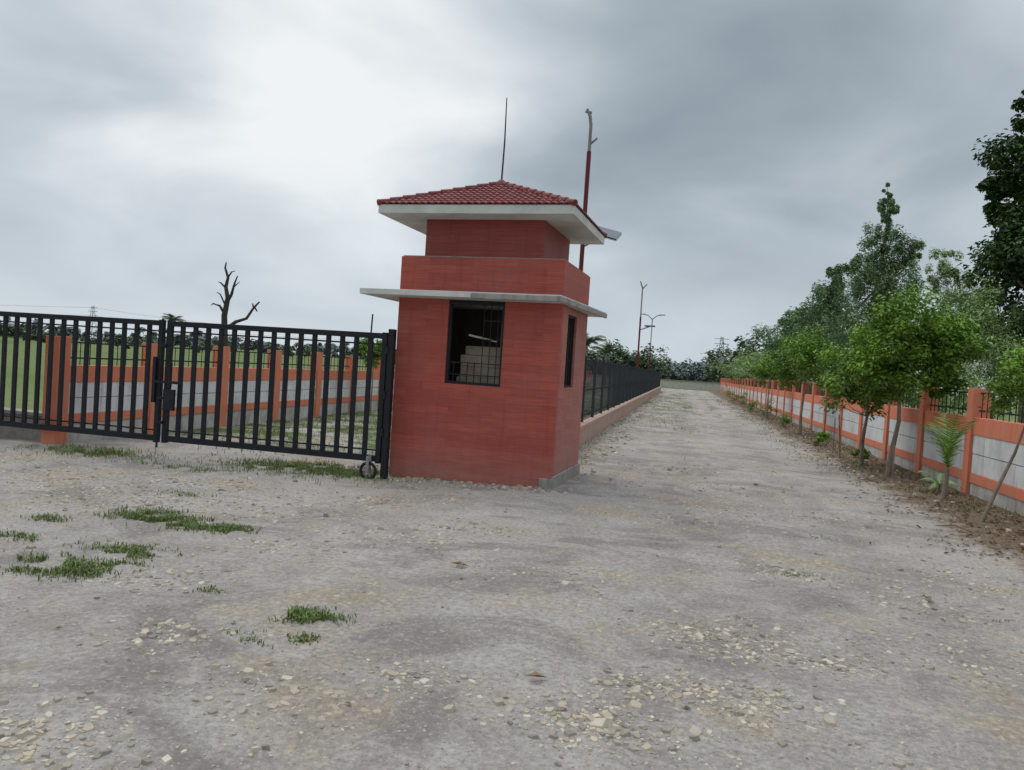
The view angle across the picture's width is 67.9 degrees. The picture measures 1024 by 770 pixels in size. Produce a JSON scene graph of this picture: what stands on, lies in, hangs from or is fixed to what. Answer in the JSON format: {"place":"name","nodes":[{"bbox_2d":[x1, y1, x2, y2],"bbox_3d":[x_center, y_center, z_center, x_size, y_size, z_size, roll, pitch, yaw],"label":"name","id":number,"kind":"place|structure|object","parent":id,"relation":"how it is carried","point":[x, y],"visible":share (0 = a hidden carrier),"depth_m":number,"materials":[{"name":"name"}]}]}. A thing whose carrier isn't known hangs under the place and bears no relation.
{"place":"outdoors","nodes":[
{"label":"outdoors","id":0,"kind":"place"},
{"bbox_2d":[0,336,1018,421],"bbox_3d":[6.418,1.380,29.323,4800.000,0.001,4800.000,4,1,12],"label":"ground","id":1,"kind":"structure","parent":0,"point":[32,368],"depth_m":73.38,"materials":[{"name":"green plant"}]},
{"bbox_2d":[0,407,41,440],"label":"culvert parapet","id":2,"kind":"structure","parent":1,"relation":"on","point":[19,433],"depth_m":11.80,"materials":[{"name":"concrete"}]},
{"bbox_2d":[89,306,97,337],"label":"electricity pylon","id":3,"kind":"object","parent":1,"relation":"on","point":[94,307],"visible":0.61,"depth_m":639.20,"materials":[{"name":"metal"}]},
{"bbox_2d":[9,305,353,339],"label":"power lines","id":4,"kind":"object","parent":3,"relation":"attached to","point":[180,327],"visible":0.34,"depth_m":649.50,"materials":[{"name":"metal"}]},
{"bbox_2d":[161,313,185,322],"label":"palm tree","id":5,"kind":"object","parent":1,"relation":"on","point":[173,317],"visible":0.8,"depth_m":170.05,"materials":[{"name":"green plant"}]},
{"bbox_2d":[211,262,259,346],"bbox_3d":[-14.536,-3.307,39.793,2.841,6.214,0.380,4,1,12],"label":"dead tree","id":6,"kind":"object","parent":1,"relation":"on","point":[225,308],"visible":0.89,"depth_m":39.77,"materials":[{"name":"brown wood"}]},
{"bbox_2d":[41,335,591,443],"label":"boundary wall","id":7,"kind":"structure","parent":1,"relation":"on","point":[54,437],"depth_m":14.81,"materials":[{"name":"orange paint"}]},
{"bbox_2d":[370,314,396,478],"bbox_3d":[-1.800,0.190,10.179,0.384,2.270,0.151,4,1,12],"label":"gate hinge post","id":8,"kind":"object","parent":1,"relation":"on","point":[387,393],"visible":0.88,"depth_m":10.11,"materials":[{"name":"black metal"}]},
{"bbox_2d":[151,318,387,463],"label":"iron gate","id":9,"kind":"structure","parent":8,"relation":"attached to","point":[168,398],"depth_m":10.49,"materials":[{"name":"black metal"}]},
{"bbox_2d":[359,455,376,478],"bbox_3d":[-1.915,1.105,10.124,0.254,0.327,0.095,4,1,12],"label":"gate wheel","id":10,"kind":"object","parent":9,"relation":"attached to","point":[368,463],"visible":0.95,"depth_m":10.10,"materials":[{"name":"black rubber"}]},
{"bbox_2d":[0,317,913,382],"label":"distant trees","id":11,"kind":"object","parent":1,"relation":"on","point":[668,369],"visible":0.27,"depth_m":172.03,"materials":[{"name":"green plant"}]},
{"bbox_2d":[360,98,606,488],"bbox_3d":[-0.276,-1.309,10.904,2.914,5.520,2.527,4,2,16],"label":"guard booth","id":12,"kind":"object","parent":1,"relation":"on","point":[491,297],"visible":0.99,"depth_m":10.09,"materials":[{"name":"red brick"}]},
{"bbox_2d":[579,356,660,446],"bbox_3d":[7.681,0.095,43.986,0.300,2.060,64.800,4,1,12],"label":"boundary fence","id":13,"kind":"object","parent":1,"relation":"on","point":[632,388],"visible":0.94,"depth_m":22.25,"materials":[{"name":"metal"}]},
{"bbox_2d":[591,375,719,390],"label":"compound wall","id":14,"kind":"structure","parent":1,"relation":"on","point":[697,385],"depth_m":109.08,"materials":[{"name":"concrete"}]},
{"bbox_2d":[714,337,728,350],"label":"electricity pylon","id":15,"kind":"object","parent":1,"relation":"on","point":[720,343],"visible":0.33,"depth_m":616.37,"materials":[{"name":"metal"}]},
{"bbox_2d":[712,346,804,387],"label":"shrubs","id":16,"kind":"object","parent":1,"relation":"on","point":[745,364],"visible":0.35,"depth_m":57.89,"materials":[{"name":"green plant"}]},
{"bbox_2d":[744,308,806,358],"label":"neem tree","id":17,"kind":"object","parent":1,"relation":"on","point":[781,321],"visible":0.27,"depth_m":62.22,"materials":[{"name":"green plant"}]},
{"bbox_2d":[763,301,849,370],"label":"eucalyptus tree","id":18,"kind":"object","parent":1,"relation":"on","point":[798,320],"visible":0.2,"depth_m":50.97,"materials":[{"name":"green plant"}]},
{"bbox_2d":[784,263,868,375],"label":"eucalyptus tree","id":19,"kind":"object","parent":1,"relation":"on","point":[824,295],"visible":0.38,"depth_m":42.15,"materials":[{"name":"green plant"}]},
{"bbox_2d":[812,182,926,364],"bbox_3d":[15.995,-3.474,33.517,4.661,10.796,5.022,2,2,-44],"label":"eucalyptus tree","id":20,"kind":"object","parent":1,"relation":"on","point":[883,279],"visible":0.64,"depth_m":32.92,"materials":[{"name":"green plant"}]},
{"bbox_2d":[720,378,1023,516],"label":"boundary wall","id":21,"kind":"structure","parent":1,"relation":"on","point":[982,458],"depth_m":13.89,"materials":[{"name":"orange paint"}]},
{"bbox_2d":[736,335,1023,418],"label":"hedge","id":22,"kind":"object","parent":1,"relation":"on","point":[948,398],"visible":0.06,"depth_m":18.42,"materials":[{"name":"green plant"}]},
{"bbox_2d":[917,247,1009,412],"bbox_3d":[14.178,-1.187,24.426,3.354,6.460,2.637,5,2,32],"label":"feathery tree","id":23,"kind":"object","parent":1,"relation":"on","point":[944,272],"visible":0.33,"depth_m":24.28,"materials":[{"name":"green plant"}]},
{"bbox_2d":[949,287,1023,420],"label":"feathery tree","id":24,"kind":"object","parent":1,"relation":"on","point":[992,324],"visible":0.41,"depth_m":18.21,"materials":[{"name":"green plant"}]},
{"bbox_2d":[950,90,1023,422],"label":"mango tree","id":25,"kind":"object","parent":1,"relation":"on","point":[1004,255],"visible":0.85,"depth_m":18.95,"materials":[{"name":"green plant"}]},
{"bbox_2d":[0,384,1023,769],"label":"gravel road","id":26,"kind":"structure","parent":0,"point":[412,592],"depth_m":4.89,"materials":[{"name":"grey gravel"}]},
{"bbox_2d":[359,338,381,414],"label":"young ficus tree","id":27,"kind":"object","parent":26,"relation":"on","point":[363,348],"visible":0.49,"depth_m":20.80,"materials":[{"name":"green plant"}]},
{"bbox_2d":[0,395,1023,769],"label":"stones","id":28,"kind":"object","parent":26,"relation":"on","point":[596,723],"visible":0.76,"depth_m":4.20,"materials":[{"name":"grey stone"}]},
{"bbox_2d":[11,400,1023,749],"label":"fallen leaves","id":29,"kind":"object","parent":26,"relation":"on","point":[955,512],"visible":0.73,"depth_m":10.25,"materials":[{"name":"brown plant"}]},
{"bbox_2d":[585,332,606,355],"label":"palm tree","id":30,"kind":"object","parent":26,"relation":"on","point":[590,340],"visible":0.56,"depth_m":91.71,"materials":[{"name":"green plant"}]},
{"bbox_2d":[579,109,621,270],"bbox_3d":[1.791,-2.257,16.178,0.932,7.211,0.590,4,1,12],"label":"street lamp","id":31,"kind":"object","parent":26,"relation":"on","point":[613,235],"visible":0.47,"depth_m":16.15,"materials":[{"name":"metal"}]},
{"bbox_2d":[590,342,623,384],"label":"palm tree","id":32,"kind":"object","parent":26,"relation":"on","point":[607,347],"visible":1,"depth_m":93.51,"materials":[{"name":"green plant"}]},
{"bbox_2d":[636,281,654,367],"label":"street lamp","id":33,"kind":"object","parent":26,"relation":"on","point":[640,329],"visible":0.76,"depth_m":40.71,"materials":[{"name":"grey metal"}]},
{"bbox_2d":[641,313,664,369],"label":"street lamp","id":34,"kind":"object","parent":26,"relation":"on","point":[651,336],"visible":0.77,"depth_m":56.55,"materials":[{"name":"grey metal"}]},
{"bbox_2d":[749,353,792,418],"bbox_3d":[10.592,0.096,31.486,1.925,2.870,1.600,2,2,-41],"label":"young ficus tree","id":35,"kind":"object","parent":26,"relation":"on","point":[760,370],"visible":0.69,"depth_m":31.35,"materials":[{"name":"green plant"}]},
{"bbox_2d":[720,386,870,458],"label":"verge shrubs","id":36,"kind":"object","parent":26,"relation":"on","point":[821,438],"visible":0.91,"depth_m":26.56,"materials":[{"name":"green plant"}]},
{"bbox_2d":[765,324,841,434],"bbox_3d":[8.783,-0.093,22.896,2.271,3.454,2.238,4,1,12],"label":"young ficus tree","id":37,"kind":"object","parent":26,"relation":"on","point":[803,353],"visible":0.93,"depth_m":22.70,"materials":[{"name":"green plant"}]},
{"bbox_2d":[811,411,895,478],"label":"wooden stakes","id":38,"kind":"object","parent":26,"relation":"on","point":[839,443],"visible":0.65,"depth_m":16.36,"materials":[{"name":"brown wood"}]},
{"bbox_2d":[813,326,902,464],"bbox_3d":[6.850,0.219,15.036,1.779,2.984,1.766,4,1,12],"label":"young ficus tree","id":39,"kind":"object","parent":26,"relation":"on","point":[854,393],"visible":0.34,"depth_m":14.98,"materials":[{"name":"green plant"}]},
{"bbox_2d":[826,281,988,475],"bbox_3d":[6.886,-0.014,13.443,2.480,3.541,2.296,4,1,12],"label":"young ficus tree","id":40,"kind":"object","parent":26,"relation":"on","point":[900,345],"visible":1,"depth_m":12.94,"materials":[{"name":"green plant"}]},
{"bbox_2d":[918,471,963,491],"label":"palm","id":41,"kind":"object","parent":26,"relation":"on","point":[940,483],"visible":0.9,"depth_m":11.42,"materials":[{"name":"green plant"}]},
{"bbox_2d":[919,413,979,499],"bbox_3d":[6.142,1.054,10.702,0.963,1.310,0.720,2,2,-43],"label":"palm","id":42,"kind":"object","parent":26,"relation":"on","point":[949,449],"visible":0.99,"depth_m":10.71,"materials":[{"name":"green plant"}]},
{"bbox_2d":[978,342,1023,521],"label":"young ficus tree","id":43,"kind":"object","parent":26,"relation":"on","point":[1011,388],"visible":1,"depth_m":9.14,"materials":[{"name":"green plant"}]},
{"bbox_2d":[0,391,1023,648],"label":"grass","id":44,"kind":"structure","parent":0,"point":[74,565],"depth_m":7.03,"materials":[{"name":"green plant"}]},
{"bbox_2d":[0,0,1023,397],"label":"sky","id":45,"kind":"structure","parent":0,"point":[743,151],"materials":[{"name":"grey"}]},
{"bbox_3d":[-8.590,-0.352,11.645,0.500,2.500,0.520,4,1,12],"label":"gate pillar","id":46,"kind":"object","parent":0,"visible":0},
{"bbox_2d":[0,311,165,441],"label":"iron gate","id":47,"kind":"structure","parent":46,"relation":"attached to","point":[82,428],"depth_m":11.12,"materials":[{"name":"black metal"}]}
]}

